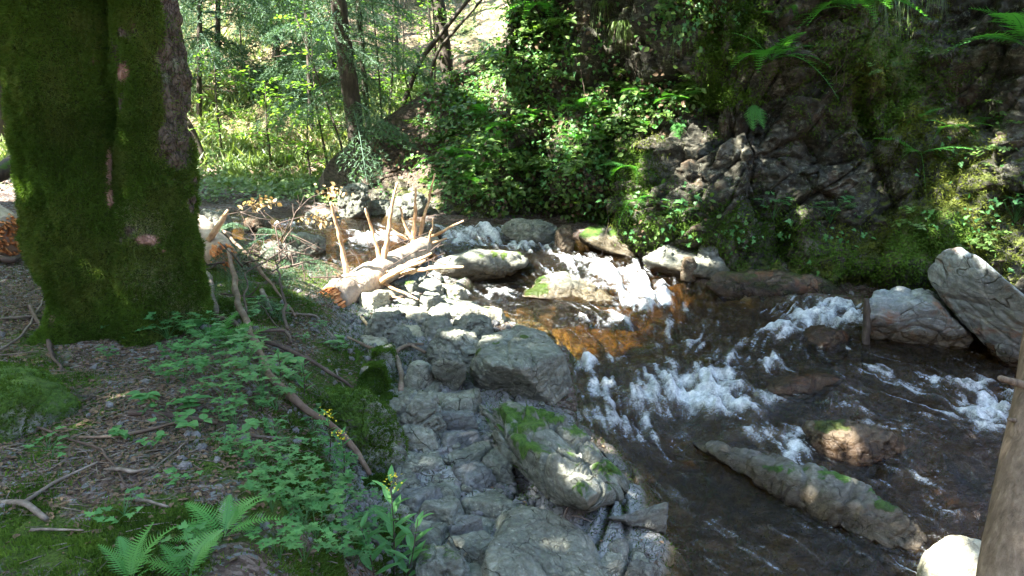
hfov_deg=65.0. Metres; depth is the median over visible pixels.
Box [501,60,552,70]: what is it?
leafy sprig
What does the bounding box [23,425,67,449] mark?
round leaved herb
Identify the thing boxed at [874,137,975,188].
fern
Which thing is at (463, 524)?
worn rock
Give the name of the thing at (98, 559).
ground moss
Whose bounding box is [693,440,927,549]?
rib rock
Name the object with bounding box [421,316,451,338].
shore rock
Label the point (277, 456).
leafy herb
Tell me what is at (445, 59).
trunk
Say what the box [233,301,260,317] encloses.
leafy herb
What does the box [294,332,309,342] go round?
leafy herb
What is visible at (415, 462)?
worn rock
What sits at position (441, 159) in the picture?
leafy sprig
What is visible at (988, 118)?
fern
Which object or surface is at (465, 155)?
fern
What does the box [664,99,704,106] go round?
leafy sprig
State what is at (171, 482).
round leaved herb
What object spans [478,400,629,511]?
ridge rock
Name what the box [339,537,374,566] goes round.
leafy herb
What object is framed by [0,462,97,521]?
forked twig
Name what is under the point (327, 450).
leafy herb
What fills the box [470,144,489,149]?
leafy sprig
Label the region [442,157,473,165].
leafy sprig
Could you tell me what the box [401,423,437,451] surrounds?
worn rock
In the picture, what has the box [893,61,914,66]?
leafy sprig
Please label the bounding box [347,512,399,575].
tall herb
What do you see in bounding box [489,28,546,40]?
leafy sprig
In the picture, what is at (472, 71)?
leafy sprig
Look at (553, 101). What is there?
fern
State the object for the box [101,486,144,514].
round leaved herb
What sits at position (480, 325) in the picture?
shore rock
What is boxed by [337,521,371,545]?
leafy herb
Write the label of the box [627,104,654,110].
leafy sprig
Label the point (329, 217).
bank rock
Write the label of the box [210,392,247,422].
leafy herb
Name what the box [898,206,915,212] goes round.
leafy sprig
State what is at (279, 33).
beech sapling
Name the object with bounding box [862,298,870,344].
broken post
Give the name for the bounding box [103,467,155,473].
stick
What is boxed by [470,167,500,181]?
leafy sprig
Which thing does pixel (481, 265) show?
boulder
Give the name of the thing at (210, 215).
bank rock
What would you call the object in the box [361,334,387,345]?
worn rock
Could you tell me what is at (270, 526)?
round leaved herb
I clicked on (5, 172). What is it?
mossy log
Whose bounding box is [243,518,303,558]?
leafy herb
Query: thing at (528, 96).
leafy sprig
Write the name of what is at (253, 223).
stream rock
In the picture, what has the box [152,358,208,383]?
leafy herb
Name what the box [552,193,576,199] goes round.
leafy sprig
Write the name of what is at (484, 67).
leafy sprig
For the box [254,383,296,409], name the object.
leafy herb
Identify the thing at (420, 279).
shore rock
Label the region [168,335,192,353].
leafy herb
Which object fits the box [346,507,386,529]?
leafy herb
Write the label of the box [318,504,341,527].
leafy herb
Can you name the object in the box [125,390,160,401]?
broad leaved herb
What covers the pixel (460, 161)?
leafy sprig
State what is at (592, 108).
leafy sprig
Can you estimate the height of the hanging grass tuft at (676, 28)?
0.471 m
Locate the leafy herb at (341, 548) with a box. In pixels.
[322,515,364,554]
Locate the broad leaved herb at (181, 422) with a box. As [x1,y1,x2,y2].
[174,409,212,431]
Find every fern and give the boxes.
[98,522,204,575]
[127,529,224,575]
[170,494,285,561]
[181,312,260,345]
[210,321,275,349]
[416,146,461,170]
[441,166,486,196]
[450,176,491,195]
[455,151,491,164]
[461,103,493,118]
[463,146,489,156]
[472,130,511,152]
[473,163,513,170]
[477,121,547,141]
[484,148,518,163]
[487,0,570,31]
[487,121,541,155]
[489,19,556,37]
[510,109,548,120]
[517,194,547,219]
[522,108,554,121]
[527,96,580,111]
[545,129,594,148]
[545,133,600,152]
[558,98,604,126]
[561,99,614,121]
[565,127,617,153]
[598,160,657,184]
[605,195,655,223]
[617,87,663,104]
[638,85,702,103]
[670,122,686,138]
[730,32,836,95]
[742,5,812,29]
[743,102,766,130]
[784,0,929,39]
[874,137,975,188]
[897,108,941,130]
[924,120,987,148]
[942,12,1023,53]
[969,7,1023,27]
[971,115,1006,130]
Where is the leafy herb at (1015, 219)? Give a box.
[999,193,1023,222]
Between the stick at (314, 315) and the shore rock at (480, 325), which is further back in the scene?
the shore rock at (480, 325)
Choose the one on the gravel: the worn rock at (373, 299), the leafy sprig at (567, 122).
the worn rock at (373, 299)
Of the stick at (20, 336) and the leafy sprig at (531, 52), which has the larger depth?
the leafy sprig at (531, 52)
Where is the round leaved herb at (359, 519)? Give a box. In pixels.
[332,517,366,535]
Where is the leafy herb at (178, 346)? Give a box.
[168,342,210,366]
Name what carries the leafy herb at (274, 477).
on the ground at (288, 208)
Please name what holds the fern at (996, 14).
on the rock cliff
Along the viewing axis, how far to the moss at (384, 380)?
4.91 m
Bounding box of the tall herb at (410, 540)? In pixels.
[384,510,433,575]
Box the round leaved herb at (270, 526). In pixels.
[240,519,274,531]
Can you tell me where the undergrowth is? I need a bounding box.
[0,0,506,205]
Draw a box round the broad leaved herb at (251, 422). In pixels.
[240,418,262,434]
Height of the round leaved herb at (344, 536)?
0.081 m
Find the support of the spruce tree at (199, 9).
on the ground at (288, 208)
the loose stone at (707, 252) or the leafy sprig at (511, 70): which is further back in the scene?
the leafy sprig at (511, 70)
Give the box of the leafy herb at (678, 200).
[661,198,697,221]
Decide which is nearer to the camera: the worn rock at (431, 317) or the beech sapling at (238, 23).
the worn rock at (431, 317)
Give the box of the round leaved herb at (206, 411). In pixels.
[200,400,238,418]
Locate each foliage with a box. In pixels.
[345,85,1023,275]
[382,0,750,250]
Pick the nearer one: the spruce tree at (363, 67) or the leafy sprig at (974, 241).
the leafy sprig at (974, 241)
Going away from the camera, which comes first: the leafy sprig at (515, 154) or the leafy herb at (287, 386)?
the leafy herb at (287, 386)
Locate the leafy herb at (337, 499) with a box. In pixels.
[289,488,346,542]
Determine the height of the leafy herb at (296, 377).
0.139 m
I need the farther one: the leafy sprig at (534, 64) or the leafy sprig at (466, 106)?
the leafy sprig at (466, 106)
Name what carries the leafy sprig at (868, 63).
on the rock cliff
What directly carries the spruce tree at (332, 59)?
on the ground at (288, 208)
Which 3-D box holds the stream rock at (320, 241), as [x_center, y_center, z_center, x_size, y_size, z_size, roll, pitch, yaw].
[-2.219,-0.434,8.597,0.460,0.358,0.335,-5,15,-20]
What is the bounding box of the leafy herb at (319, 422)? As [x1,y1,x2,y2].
[301,416,326,434]
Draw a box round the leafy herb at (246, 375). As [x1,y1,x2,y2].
[197,371,254,399]
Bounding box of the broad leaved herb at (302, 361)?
[284,354,303,364]
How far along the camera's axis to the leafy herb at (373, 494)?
4.35 m
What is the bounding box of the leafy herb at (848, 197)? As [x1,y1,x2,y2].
[809,196,854,222]
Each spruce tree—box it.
[0,81,6,143]
[178,0,298,119]
[178,0,304,107]
[227,0,366,100]
[244,0,351,133]
[258,0,426,86]
[269,0,432,188]
[303,0,384,134]
[348,0,434,79]
[406,0,461,12]
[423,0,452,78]
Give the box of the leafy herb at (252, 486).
[241,463,299,510]
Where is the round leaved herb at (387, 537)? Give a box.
[369,536,393,549]
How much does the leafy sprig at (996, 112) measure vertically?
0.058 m
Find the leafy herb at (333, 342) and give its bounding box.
[329,339,348,350]
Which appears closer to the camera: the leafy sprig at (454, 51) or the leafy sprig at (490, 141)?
the leafy sprig at (490, 141)
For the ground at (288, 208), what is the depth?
5.25 m
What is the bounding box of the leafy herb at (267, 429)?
[261,415,287,434]
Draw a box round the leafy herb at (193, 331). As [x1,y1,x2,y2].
[182,322,224,350]
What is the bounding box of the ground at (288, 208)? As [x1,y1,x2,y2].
[0,0,942,575]
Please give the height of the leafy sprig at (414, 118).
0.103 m
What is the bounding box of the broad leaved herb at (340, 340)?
[324,334,344,345]
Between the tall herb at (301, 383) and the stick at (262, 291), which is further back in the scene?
the stick at (262, 291)
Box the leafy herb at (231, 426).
[207,424,241,442]
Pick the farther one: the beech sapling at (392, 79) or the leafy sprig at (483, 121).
the beech sapling at (392, 79)
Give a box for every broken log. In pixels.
[0,204,21,256]
[198,209,237,270]
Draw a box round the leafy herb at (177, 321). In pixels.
[159,313,202,334]
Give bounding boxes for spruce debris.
[206,211,364,320]
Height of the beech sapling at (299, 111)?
1.266 m
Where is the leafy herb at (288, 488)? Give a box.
[273,473,316,509]
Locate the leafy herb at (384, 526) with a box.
[359,512,387,533]
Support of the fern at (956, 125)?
on the rock cliff
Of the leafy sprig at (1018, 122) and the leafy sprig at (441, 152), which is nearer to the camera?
the leafy sprig at (1018, 122)
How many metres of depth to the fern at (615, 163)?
9.00 m
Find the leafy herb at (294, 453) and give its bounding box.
[282,452,311,470]
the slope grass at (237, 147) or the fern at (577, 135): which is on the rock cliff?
the fern at (577, 135)
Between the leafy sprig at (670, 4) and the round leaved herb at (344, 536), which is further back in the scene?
the leafy sprig at (670, 4)
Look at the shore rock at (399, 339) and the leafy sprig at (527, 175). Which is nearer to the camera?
the shore rock at (399, 339)
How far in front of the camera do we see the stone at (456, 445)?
5.17 m
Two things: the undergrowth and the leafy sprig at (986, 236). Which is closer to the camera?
the leafy sprig at (986, 236)
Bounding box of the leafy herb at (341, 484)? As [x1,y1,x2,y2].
[302,480,347,500]
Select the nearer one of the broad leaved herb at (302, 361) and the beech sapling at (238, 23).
the broad leaved herb at (302, 361)
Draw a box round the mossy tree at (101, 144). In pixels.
[0,0,215,348]
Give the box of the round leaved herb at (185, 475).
[164,466,202,479]
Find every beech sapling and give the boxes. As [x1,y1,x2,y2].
[188,49,264,147]
[197,73,299,164]
[207,0,243,67]
[251,107,344,181]
[254,0,312,95]
[273,1,369,164]
[296,1,385,105]
[354,8,422,113]
[365,33,454,106]
[407,0,468,81]
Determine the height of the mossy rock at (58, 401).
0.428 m
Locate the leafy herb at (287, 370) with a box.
[234,365,298,398]
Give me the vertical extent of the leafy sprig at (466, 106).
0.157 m
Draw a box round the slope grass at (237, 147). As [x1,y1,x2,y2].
[0,0,483,191]
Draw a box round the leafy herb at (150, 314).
[136,311,199,339]
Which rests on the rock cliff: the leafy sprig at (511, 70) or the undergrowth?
the leafy sprig at (511, 70)
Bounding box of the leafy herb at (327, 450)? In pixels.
[313,442,345,467]
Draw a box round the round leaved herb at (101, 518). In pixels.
[84,507,133,523]
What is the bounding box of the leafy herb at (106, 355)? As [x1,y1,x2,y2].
[95,344,119,358]
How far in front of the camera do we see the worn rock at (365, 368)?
5.85 m
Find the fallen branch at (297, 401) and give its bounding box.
[227,247,371,475]
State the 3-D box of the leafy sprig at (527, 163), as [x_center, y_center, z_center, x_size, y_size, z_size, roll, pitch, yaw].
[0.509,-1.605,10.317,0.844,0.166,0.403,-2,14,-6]
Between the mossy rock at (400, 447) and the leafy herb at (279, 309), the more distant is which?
the leafy herb at (279, 309)
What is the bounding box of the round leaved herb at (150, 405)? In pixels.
[136,401,156,415]
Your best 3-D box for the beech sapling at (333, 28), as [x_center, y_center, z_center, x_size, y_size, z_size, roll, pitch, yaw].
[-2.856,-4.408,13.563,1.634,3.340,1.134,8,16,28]
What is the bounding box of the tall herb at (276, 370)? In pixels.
[268,349,287,380]
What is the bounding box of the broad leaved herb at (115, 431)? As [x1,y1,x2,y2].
[108,425,130,438]
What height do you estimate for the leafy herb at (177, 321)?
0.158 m
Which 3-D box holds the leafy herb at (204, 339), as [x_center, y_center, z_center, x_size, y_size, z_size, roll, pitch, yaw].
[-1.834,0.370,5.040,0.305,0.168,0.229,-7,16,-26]
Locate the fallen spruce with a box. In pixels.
[317,173,463,307]
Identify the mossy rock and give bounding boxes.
[0,363,78,442]
[321,387,395,448]
[360,423,407,471]
[411,543,469,575]
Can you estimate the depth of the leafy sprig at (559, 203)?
10.18 m
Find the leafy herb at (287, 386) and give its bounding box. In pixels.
[270,383,297,393]
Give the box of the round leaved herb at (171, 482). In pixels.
[153,467,179,485]
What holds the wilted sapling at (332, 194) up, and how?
on the ground at (288, 208)
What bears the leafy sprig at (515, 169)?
on the rock cliff
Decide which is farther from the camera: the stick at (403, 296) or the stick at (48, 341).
the stick at (403, 296)
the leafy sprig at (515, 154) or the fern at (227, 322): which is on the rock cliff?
the leafy sprig at (515, 154)
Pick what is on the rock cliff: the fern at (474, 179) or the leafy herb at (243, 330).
the fern at (474, 179)
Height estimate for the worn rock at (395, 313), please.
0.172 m
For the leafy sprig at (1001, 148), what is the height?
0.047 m
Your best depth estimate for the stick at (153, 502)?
3.17 m
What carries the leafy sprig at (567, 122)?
on the rock cliff
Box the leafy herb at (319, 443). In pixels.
[303,431,330,450]
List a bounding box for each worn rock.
[359,290,390,310]
[359,361,391,375]
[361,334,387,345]
[363,313,390,334]
[367,477,387,498]
[368,344,396,376]
[373,499,412,540]
[376,458,389,472]
[379,287,409,300]
[380,308,400,320]
[389,467,420,497]
[390,280,418,292]
[393,383,416,394]
[393,486,442,514]
[394,292,420,306]
[401,305,429,325]
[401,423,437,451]
[402,324,423,337]
[402,451,444,472]
[404,519,448,548]
[416,279,443,294]
[418,495,464,525]
[420,291,442,310]
[423,377,443,392]
[425,314,452,325]
[426,479,460,499]
[430,310,450,318]
[437,392,474,414]
[440,429,481,448]
[441,298,459,302]
[441,409,478,430]
[442,283,468,300]
[446,530,493,565]
[449,389,462,392]
[450,441,493,464]
[450,515,482,536]
[451,460,496,489]
[456,388,481,413]
[461,490,515,519]
[467,562,481,575]
[469,514,494,534]
[481,306,505,322]
[481,446,514,483]
[600,551,626,575]
[607,538,628,568]
[624,559,659,575]
[631,547,648,561]
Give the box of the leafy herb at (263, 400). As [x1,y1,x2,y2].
[237,390,274,410]
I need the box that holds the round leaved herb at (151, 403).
[150,398,178,411]
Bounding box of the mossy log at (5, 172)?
[0,154,11,182]
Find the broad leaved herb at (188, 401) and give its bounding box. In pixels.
[172,394,213,415]
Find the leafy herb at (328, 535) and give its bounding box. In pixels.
[276,522,338,562]
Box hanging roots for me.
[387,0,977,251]
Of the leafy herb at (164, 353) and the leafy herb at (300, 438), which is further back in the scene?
the leafy herb at (164, 353)
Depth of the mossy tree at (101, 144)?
5.21 m
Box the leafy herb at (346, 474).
[321,463,355,488]
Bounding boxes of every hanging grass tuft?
[538,99,559,127]
[558,47,579,69]
[564,89,616,119]
[591,0,620,33]
[603,20,635,53]
[663,25,700,63]
[860,0,905,48]
[881,0,928,46]
[919,0,950,32]
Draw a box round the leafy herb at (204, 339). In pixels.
[192,333,244,358]
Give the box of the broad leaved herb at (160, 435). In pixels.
[135,430,168,447]
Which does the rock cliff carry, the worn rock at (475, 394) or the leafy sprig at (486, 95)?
the leafy sprig at (486, 95)
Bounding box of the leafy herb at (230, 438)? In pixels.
[214,429,264,459]
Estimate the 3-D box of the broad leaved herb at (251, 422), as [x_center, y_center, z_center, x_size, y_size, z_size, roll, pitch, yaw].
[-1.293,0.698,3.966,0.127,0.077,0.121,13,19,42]
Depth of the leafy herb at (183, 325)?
5.47 m
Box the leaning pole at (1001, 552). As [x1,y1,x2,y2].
[976,327,1023,575]
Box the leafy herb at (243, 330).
[209,327,254,348]
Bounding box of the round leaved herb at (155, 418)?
[147,409,190,422]
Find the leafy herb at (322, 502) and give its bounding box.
[290,488,342,513]
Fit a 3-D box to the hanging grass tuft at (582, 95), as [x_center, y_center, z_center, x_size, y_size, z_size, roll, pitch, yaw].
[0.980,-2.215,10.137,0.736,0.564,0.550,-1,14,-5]
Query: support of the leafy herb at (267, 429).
on the ground at (288, 208)
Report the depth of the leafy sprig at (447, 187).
10.52 m
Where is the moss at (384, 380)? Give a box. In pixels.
[0,342,413,541]
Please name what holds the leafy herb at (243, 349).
on the ground at (288, 208)
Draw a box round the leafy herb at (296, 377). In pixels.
[278,364,307,381]
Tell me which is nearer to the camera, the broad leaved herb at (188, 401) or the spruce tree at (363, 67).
the broad leaved herb at (188, 401)
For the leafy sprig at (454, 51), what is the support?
on the rock cliff
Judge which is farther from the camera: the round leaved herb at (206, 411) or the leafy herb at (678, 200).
the leafy herb at (678, 200)
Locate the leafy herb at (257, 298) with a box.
[242,295,265,307]
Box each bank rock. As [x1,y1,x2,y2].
[198,208,232,236]
[260,240,299,264]
[304,209,340,220]
[337,183,371,217]
[369,199,389,215]
[386,192,427,221]
[500,218,557,244]
[555,225,574,251]
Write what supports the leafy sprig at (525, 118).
on the rock cliff
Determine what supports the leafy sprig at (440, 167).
on the rock cliff
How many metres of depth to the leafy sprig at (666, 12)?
8.54 m
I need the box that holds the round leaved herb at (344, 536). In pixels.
[316,525,350,549]
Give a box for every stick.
[0,253,23,262]
[0,298,43,351]
[0,315,38,319]
[0,350,38,355]
[28,304,62,369]
[30,528,83,531]
[36,426,130,491]
[78,419,190,438]
[103,467,155,473]
[128,409,217,424]
[138,498,168,507]
[147,441,186,473]
[206,271,218,313]
[221,229,296,317]
[247,432,282,439]
[259,288,272,313]
[281,311,335,338]
[360,316,367,325]
[390,292,472,300]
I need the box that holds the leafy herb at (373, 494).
[356,487,382,511]
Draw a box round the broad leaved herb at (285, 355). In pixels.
[267,352,305,373]
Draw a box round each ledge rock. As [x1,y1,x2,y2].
[388,389,446,437]
[578,226,638,257]
[643,245,729,279]
[705,269,847,300]
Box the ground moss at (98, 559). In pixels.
[0,237,880,575]
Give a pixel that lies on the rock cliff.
(743, 152)
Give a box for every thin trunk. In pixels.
[186,116,208,164]
[295,15,342,149]
[371,0,382,118]
[427,0,434,51]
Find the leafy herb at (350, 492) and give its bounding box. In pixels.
[329,486,360,506]
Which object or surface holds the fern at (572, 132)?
on the rock cliff
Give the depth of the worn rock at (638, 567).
4.24 m
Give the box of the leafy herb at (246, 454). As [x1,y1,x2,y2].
[237,441,289,467]
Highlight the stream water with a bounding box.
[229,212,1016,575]
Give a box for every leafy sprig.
[370,129,384,138]
[380,136,424,145]
[400,119,428,128]
[400,153,444,166]
[403,154,445,162]
[404,115,437,120]
[416,166,460,177]
[419,138,438,144]
[421,89,472,98]
[423,85,449,91]
[423,133,460,141]
[423,182,478,194]
[425,120,465,129]
[432,90,452,96]
[432,147,467,154]
[433,99,486,107]
[433,119,458,125]
[435,96,457,102]
[439,76,477,83]
[441,160,478,167]
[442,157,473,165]
[443,105,462,112]
[445,129,470,134]
[446,143,479,149]
[447,49,471,56]
[448,121,483,130]
[449,87,486,93]
[449,108,481,113]
[450,48,497,58]
[451,160,481,168]
[453,67,484,74]
[454,136,483,145]
[458,100,485,108]
[459,97,484,105]
[460,136,501,149]
[462,117,496,123]
[463,122,491,131]
[464,132,502,141]
[464,188,485,194]
[468,93,501,98]
[468,165,496,172]
[469,63,505,70]
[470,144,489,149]
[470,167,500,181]
[473,59,505,67]
[473,195,485,201]
[477,157,514,166]
[477,185,498,196]
[478,70,509,78]
[478,176,515,186]
[479,78,505,84]
[479,194,520,203]
[485,53,505,63]
[487,65,531,75]
[489,1,543,9]
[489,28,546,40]
[492,4,519,10]
[494,56,533,62]
[494,67,515,77]
[495,111,557,120]
[496,186,551,198]
[497,99,517,105]
[499,182,532,190]
[500,107,521,110]
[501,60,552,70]
[503,12,533,17]
[503,49,530,58]
[503,150,526,163]
[505,49,545,57]
[505,153,522,159]
[507,36,524,40]
[507,163,534,171]
[507,163,541,172]
[512,91,553,101]
[517,121,551,127]
[517,166,531,178]
[518,25,558,32]
[520,19,539,27]
[520,156,550,170]
[527,154,548,166]
[530,58,548,66]
[531,158,552,164]
[533,52,562,57]
[533,170,560,176]
[536,19,564,30]
[536,54,559,66]
[538,16,576,25]
[541,69,601,80]
[546,199,564,204]
[547,27,570,34]
[550,161,593,170]
[552,145,592,153]
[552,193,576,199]
[557,145,599,153]
[557,165,580,175]
[559,155,613,165]
[560,49,598,56]
[562,120,584,124]
[564,157,622,173]
[572,106,610,110]
[577,131,605,139]
[591,115,649,125]
[592,219,607,226]
[594,166,609,174]
[596,81,632,91]
[596,122,646,132]
[597,100,622,111]
[613,66,627,76]
[620,85,698,100]
[622,86,686,95]
[626,113,652,117]
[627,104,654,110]
[636,0,683,7]
[637,80,705,92]
[639,108,674,121]
[649,211,693,216]
[650,4,708,21]
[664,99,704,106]
[675,73,696,83]
[844,202,858,206]
[854,60,878,67]
[855,69,880,76]
[889,219,925,229]
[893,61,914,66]
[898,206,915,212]
[941,219,954,223]
[951,151,984,156]
[960,238,988,249]
[976,231,1006,244]
[980,243,996,257]
[981,99,1002,103]
[984,111,1006,115]
[987,146,1013,150]
[988,146,1018,151]
[993,230,1011,234]
[996,120,1023,123]
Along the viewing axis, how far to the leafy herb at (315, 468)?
3.75 m
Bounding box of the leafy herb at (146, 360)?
[137,356,169,370]
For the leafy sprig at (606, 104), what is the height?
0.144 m
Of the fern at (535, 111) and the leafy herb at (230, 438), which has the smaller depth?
the leafy herb at (230, 438)
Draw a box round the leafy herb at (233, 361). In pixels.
[196,351,248,379]
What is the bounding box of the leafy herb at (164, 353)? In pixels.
[155,339,180,356]
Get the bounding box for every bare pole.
[399,0,404,88]
[399,0,469,107]
[426,0,482,87]
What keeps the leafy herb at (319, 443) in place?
on the ground at (288, 208)
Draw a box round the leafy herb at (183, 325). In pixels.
[175,310,225,335]
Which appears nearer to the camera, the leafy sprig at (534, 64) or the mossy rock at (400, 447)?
the mossy rock at (400, 447)
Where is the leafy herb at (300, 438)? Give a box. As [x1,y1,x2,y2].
[271,436,309,457]
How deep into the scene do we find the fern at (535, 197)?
10.43 m
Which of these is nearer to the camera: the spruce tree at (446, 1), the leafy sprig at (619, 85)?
the leafy sprig at (619, 85)
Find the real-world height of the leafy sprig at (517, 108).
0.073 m
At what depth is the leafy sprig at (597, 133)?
9.46 m
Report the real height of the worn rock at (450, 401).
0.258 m
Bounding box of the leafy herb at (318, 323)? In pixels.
[308,320,326,330]
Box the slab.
[481,505,607,575]
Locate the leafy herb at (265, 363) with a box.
[235,355,279,383]
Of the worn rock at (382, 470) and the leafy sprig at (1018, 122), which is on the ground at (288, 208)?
the worn rock at (382, 470)
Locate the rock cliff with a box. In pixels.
[314,0,1023,293]
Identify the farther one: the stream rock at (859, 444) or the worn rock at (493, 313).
the worn rock at (493, 313)
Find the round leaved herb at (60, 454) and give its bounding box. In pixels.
[44,436,67,459]
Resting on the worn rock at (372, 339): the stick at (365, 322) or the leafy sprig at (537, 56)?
the stick at (365, 322)
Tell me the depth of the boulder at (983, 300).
6.55 m
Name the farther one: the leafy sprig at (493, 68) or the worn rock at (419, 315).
the leafy sprig at (493, 68)
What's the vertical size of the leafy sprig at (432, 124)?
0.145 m
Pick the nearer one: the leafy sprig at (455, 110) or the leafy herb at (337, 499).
the leafy herb at (337, 499)
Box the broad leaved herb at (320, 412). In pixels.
[313,403,323,415]
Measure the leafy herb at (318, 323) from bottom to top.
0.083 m
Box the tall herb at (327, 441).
[316,409,340,455]
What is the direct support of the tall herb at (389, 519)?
on the ground at (288, 208)
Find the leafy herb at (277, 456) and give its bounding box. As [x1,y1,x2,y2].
[265,435,299,463]
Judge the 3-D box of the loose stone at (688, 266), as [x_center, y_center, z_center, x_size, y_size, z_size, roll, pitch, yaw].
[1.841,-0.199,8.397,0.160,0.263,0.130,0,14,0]
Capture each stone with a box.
[324,514,334,521]
[351,473,357,481]
[370,537,377,544]
[404,559,412,566]
[422,448,433,452]
[443,454,451,464]
[452,442,460,448]
[461,484,472,491]
[680,257,696,281]
[697,245,718,259]
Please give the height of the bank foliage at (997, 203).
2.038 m
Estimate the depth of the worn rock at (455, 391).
5.86 m
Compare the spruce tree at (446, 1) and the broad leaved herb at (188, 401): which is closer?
the broad leaved herb at (188, 401)
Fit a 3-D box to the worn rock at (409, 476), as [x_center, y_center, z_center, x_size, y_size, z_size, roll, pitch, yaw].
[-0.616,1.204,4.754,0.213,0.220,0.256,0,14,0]
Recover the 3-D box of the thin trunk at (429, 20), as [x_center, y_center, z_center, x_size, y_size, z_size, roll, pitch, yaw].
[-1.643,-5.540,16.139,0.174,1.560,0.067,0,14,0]
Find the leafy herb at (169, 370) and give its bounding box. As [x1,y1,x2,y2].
[149,360,180,382]
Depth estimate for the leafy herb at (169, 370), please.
4.44 m
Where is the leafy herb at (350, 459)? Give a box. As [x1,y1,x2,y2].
[327,452,358,474]
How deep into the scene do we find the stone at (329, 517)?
3.81 m
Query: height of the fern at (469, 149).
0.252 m
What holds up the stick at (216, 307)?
on the ground at (288, 208)
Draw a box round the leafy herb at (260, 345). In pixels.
[213,335,270,368]
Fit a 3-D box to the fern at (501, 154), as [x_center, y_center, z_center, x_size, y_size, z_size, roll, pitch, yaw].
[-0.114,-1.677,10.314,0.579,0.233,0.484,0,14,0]
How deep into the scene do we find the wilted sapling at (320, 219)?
7.95 m
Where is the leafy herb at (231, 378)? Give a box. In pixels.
[221,356,259,390]
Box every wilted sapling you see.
[209,211,273,253]
[236,195,318,263]
[255,182,353,258]
[275,198,346,264]
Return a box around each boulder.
[403,360,433,389]
[426,326,479,371]
[432,358,465,390]
[433,249,528,282]
[470,325,571,405]
[869,286,973,347]
[916,535,980,575]
[927,247,1023,363]
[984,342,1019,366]
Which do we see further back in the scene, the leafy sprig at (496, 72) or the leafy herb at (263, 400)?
the leafy sprig at (496, 72)
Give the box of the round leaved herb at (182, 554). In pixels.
[161,526,194,559]
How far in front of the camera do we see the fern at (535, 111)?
10.23 m
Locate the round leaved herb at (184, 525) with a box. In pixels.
[177,520,217,547]
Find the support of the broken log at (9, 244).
on the ground at (288, 208)
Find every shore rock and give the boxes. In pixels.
[370,311,396,337]
[383,325,414,339]
[390,331,414,350]
[415,275,433,285]
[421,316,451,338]
[428,300,483,318]
[455,313,493,339]
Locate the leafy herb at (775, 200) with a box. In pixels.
[751,197,793,217]
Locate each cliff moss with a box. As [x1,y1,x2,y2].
[448,0,1013,289]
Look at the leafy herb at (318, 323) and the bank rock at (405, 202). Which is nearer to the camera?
the leafy herb at (318, 323)
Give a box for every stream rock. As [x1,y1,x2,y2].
[243,214,271,240]
[285,231,325,260]
[404,224,441,240]
[523,271,613,301]
[767,372,839,394]
[801,419,905,466]
[803,325,850,346]
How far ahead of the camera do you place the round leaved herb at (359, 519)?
3.81 m
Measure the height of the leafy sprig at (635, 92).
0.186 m
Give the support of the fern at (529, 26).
on the rock cliff
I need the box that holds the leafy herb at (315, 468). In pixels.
[274,455,323,489]
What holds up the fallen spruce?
on the ground at (288, 208)
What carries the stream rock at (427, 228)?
in the stream water
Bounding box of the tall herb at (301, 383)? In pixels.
[293,358,314,394]
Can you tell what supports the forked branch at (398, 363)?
on the worn rock at (407, 390)
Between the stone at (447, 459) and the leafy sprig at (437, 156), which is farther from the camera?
the leafy sprig at (437, 156)
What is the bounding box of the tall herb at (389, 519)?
[370,465,421,574]
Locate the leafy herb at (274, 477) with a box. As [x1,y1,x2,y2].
[254,454,306,484]
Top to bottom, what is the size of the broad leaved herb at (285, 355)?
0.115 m
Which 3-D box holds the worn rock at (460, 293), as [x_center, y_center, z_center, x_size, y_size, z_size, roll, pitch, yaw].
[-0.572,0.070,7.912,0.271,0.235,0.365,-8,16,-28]
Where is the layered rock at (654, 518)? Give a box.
[606,502,667,536]
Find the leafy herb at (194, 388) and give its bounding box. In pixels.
[178,379,210,398]
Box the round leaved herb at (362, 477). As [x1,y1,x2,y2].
[349,476,375,493]
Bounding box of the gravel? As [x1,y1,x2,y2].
[0,263,853,574]
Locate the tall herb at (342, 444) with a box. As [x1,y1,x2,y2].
[330,427,357,475]
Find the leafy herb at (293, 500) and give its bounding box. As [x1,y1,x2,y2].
[282,496,327,526]
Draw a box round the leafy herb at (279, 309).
[265,304,290,318]
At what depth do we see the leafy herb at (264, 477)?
3.34 m
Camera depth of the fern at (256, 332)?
5.46 m
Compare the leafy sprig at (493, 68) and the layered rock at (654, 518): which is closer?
the layered rock at (654, 518)
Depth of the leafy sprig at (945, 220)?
7.48 m
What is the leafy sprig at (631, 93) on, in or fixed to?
on the rock cliff
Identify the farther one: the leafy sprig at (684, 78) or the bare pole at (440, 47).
the bare pole at (440, 47)
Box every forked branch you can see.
[215,240,353,387]
[347,336,425,391]
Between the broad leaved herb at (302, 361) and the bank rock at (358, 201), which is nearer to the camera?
the broad leaved herb at (302, 361)
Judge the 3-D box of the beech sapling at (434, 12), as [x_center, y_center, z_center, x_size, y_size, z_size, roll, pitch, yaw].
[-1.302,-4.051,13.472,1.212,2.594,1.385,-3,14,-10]
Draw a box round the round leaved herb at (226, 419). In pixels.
[220,404,248,423]
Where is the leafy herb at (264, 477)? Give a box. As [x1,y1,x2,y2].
[237,467,270,494]
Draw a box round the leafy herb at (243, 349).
[231,344,257,355]

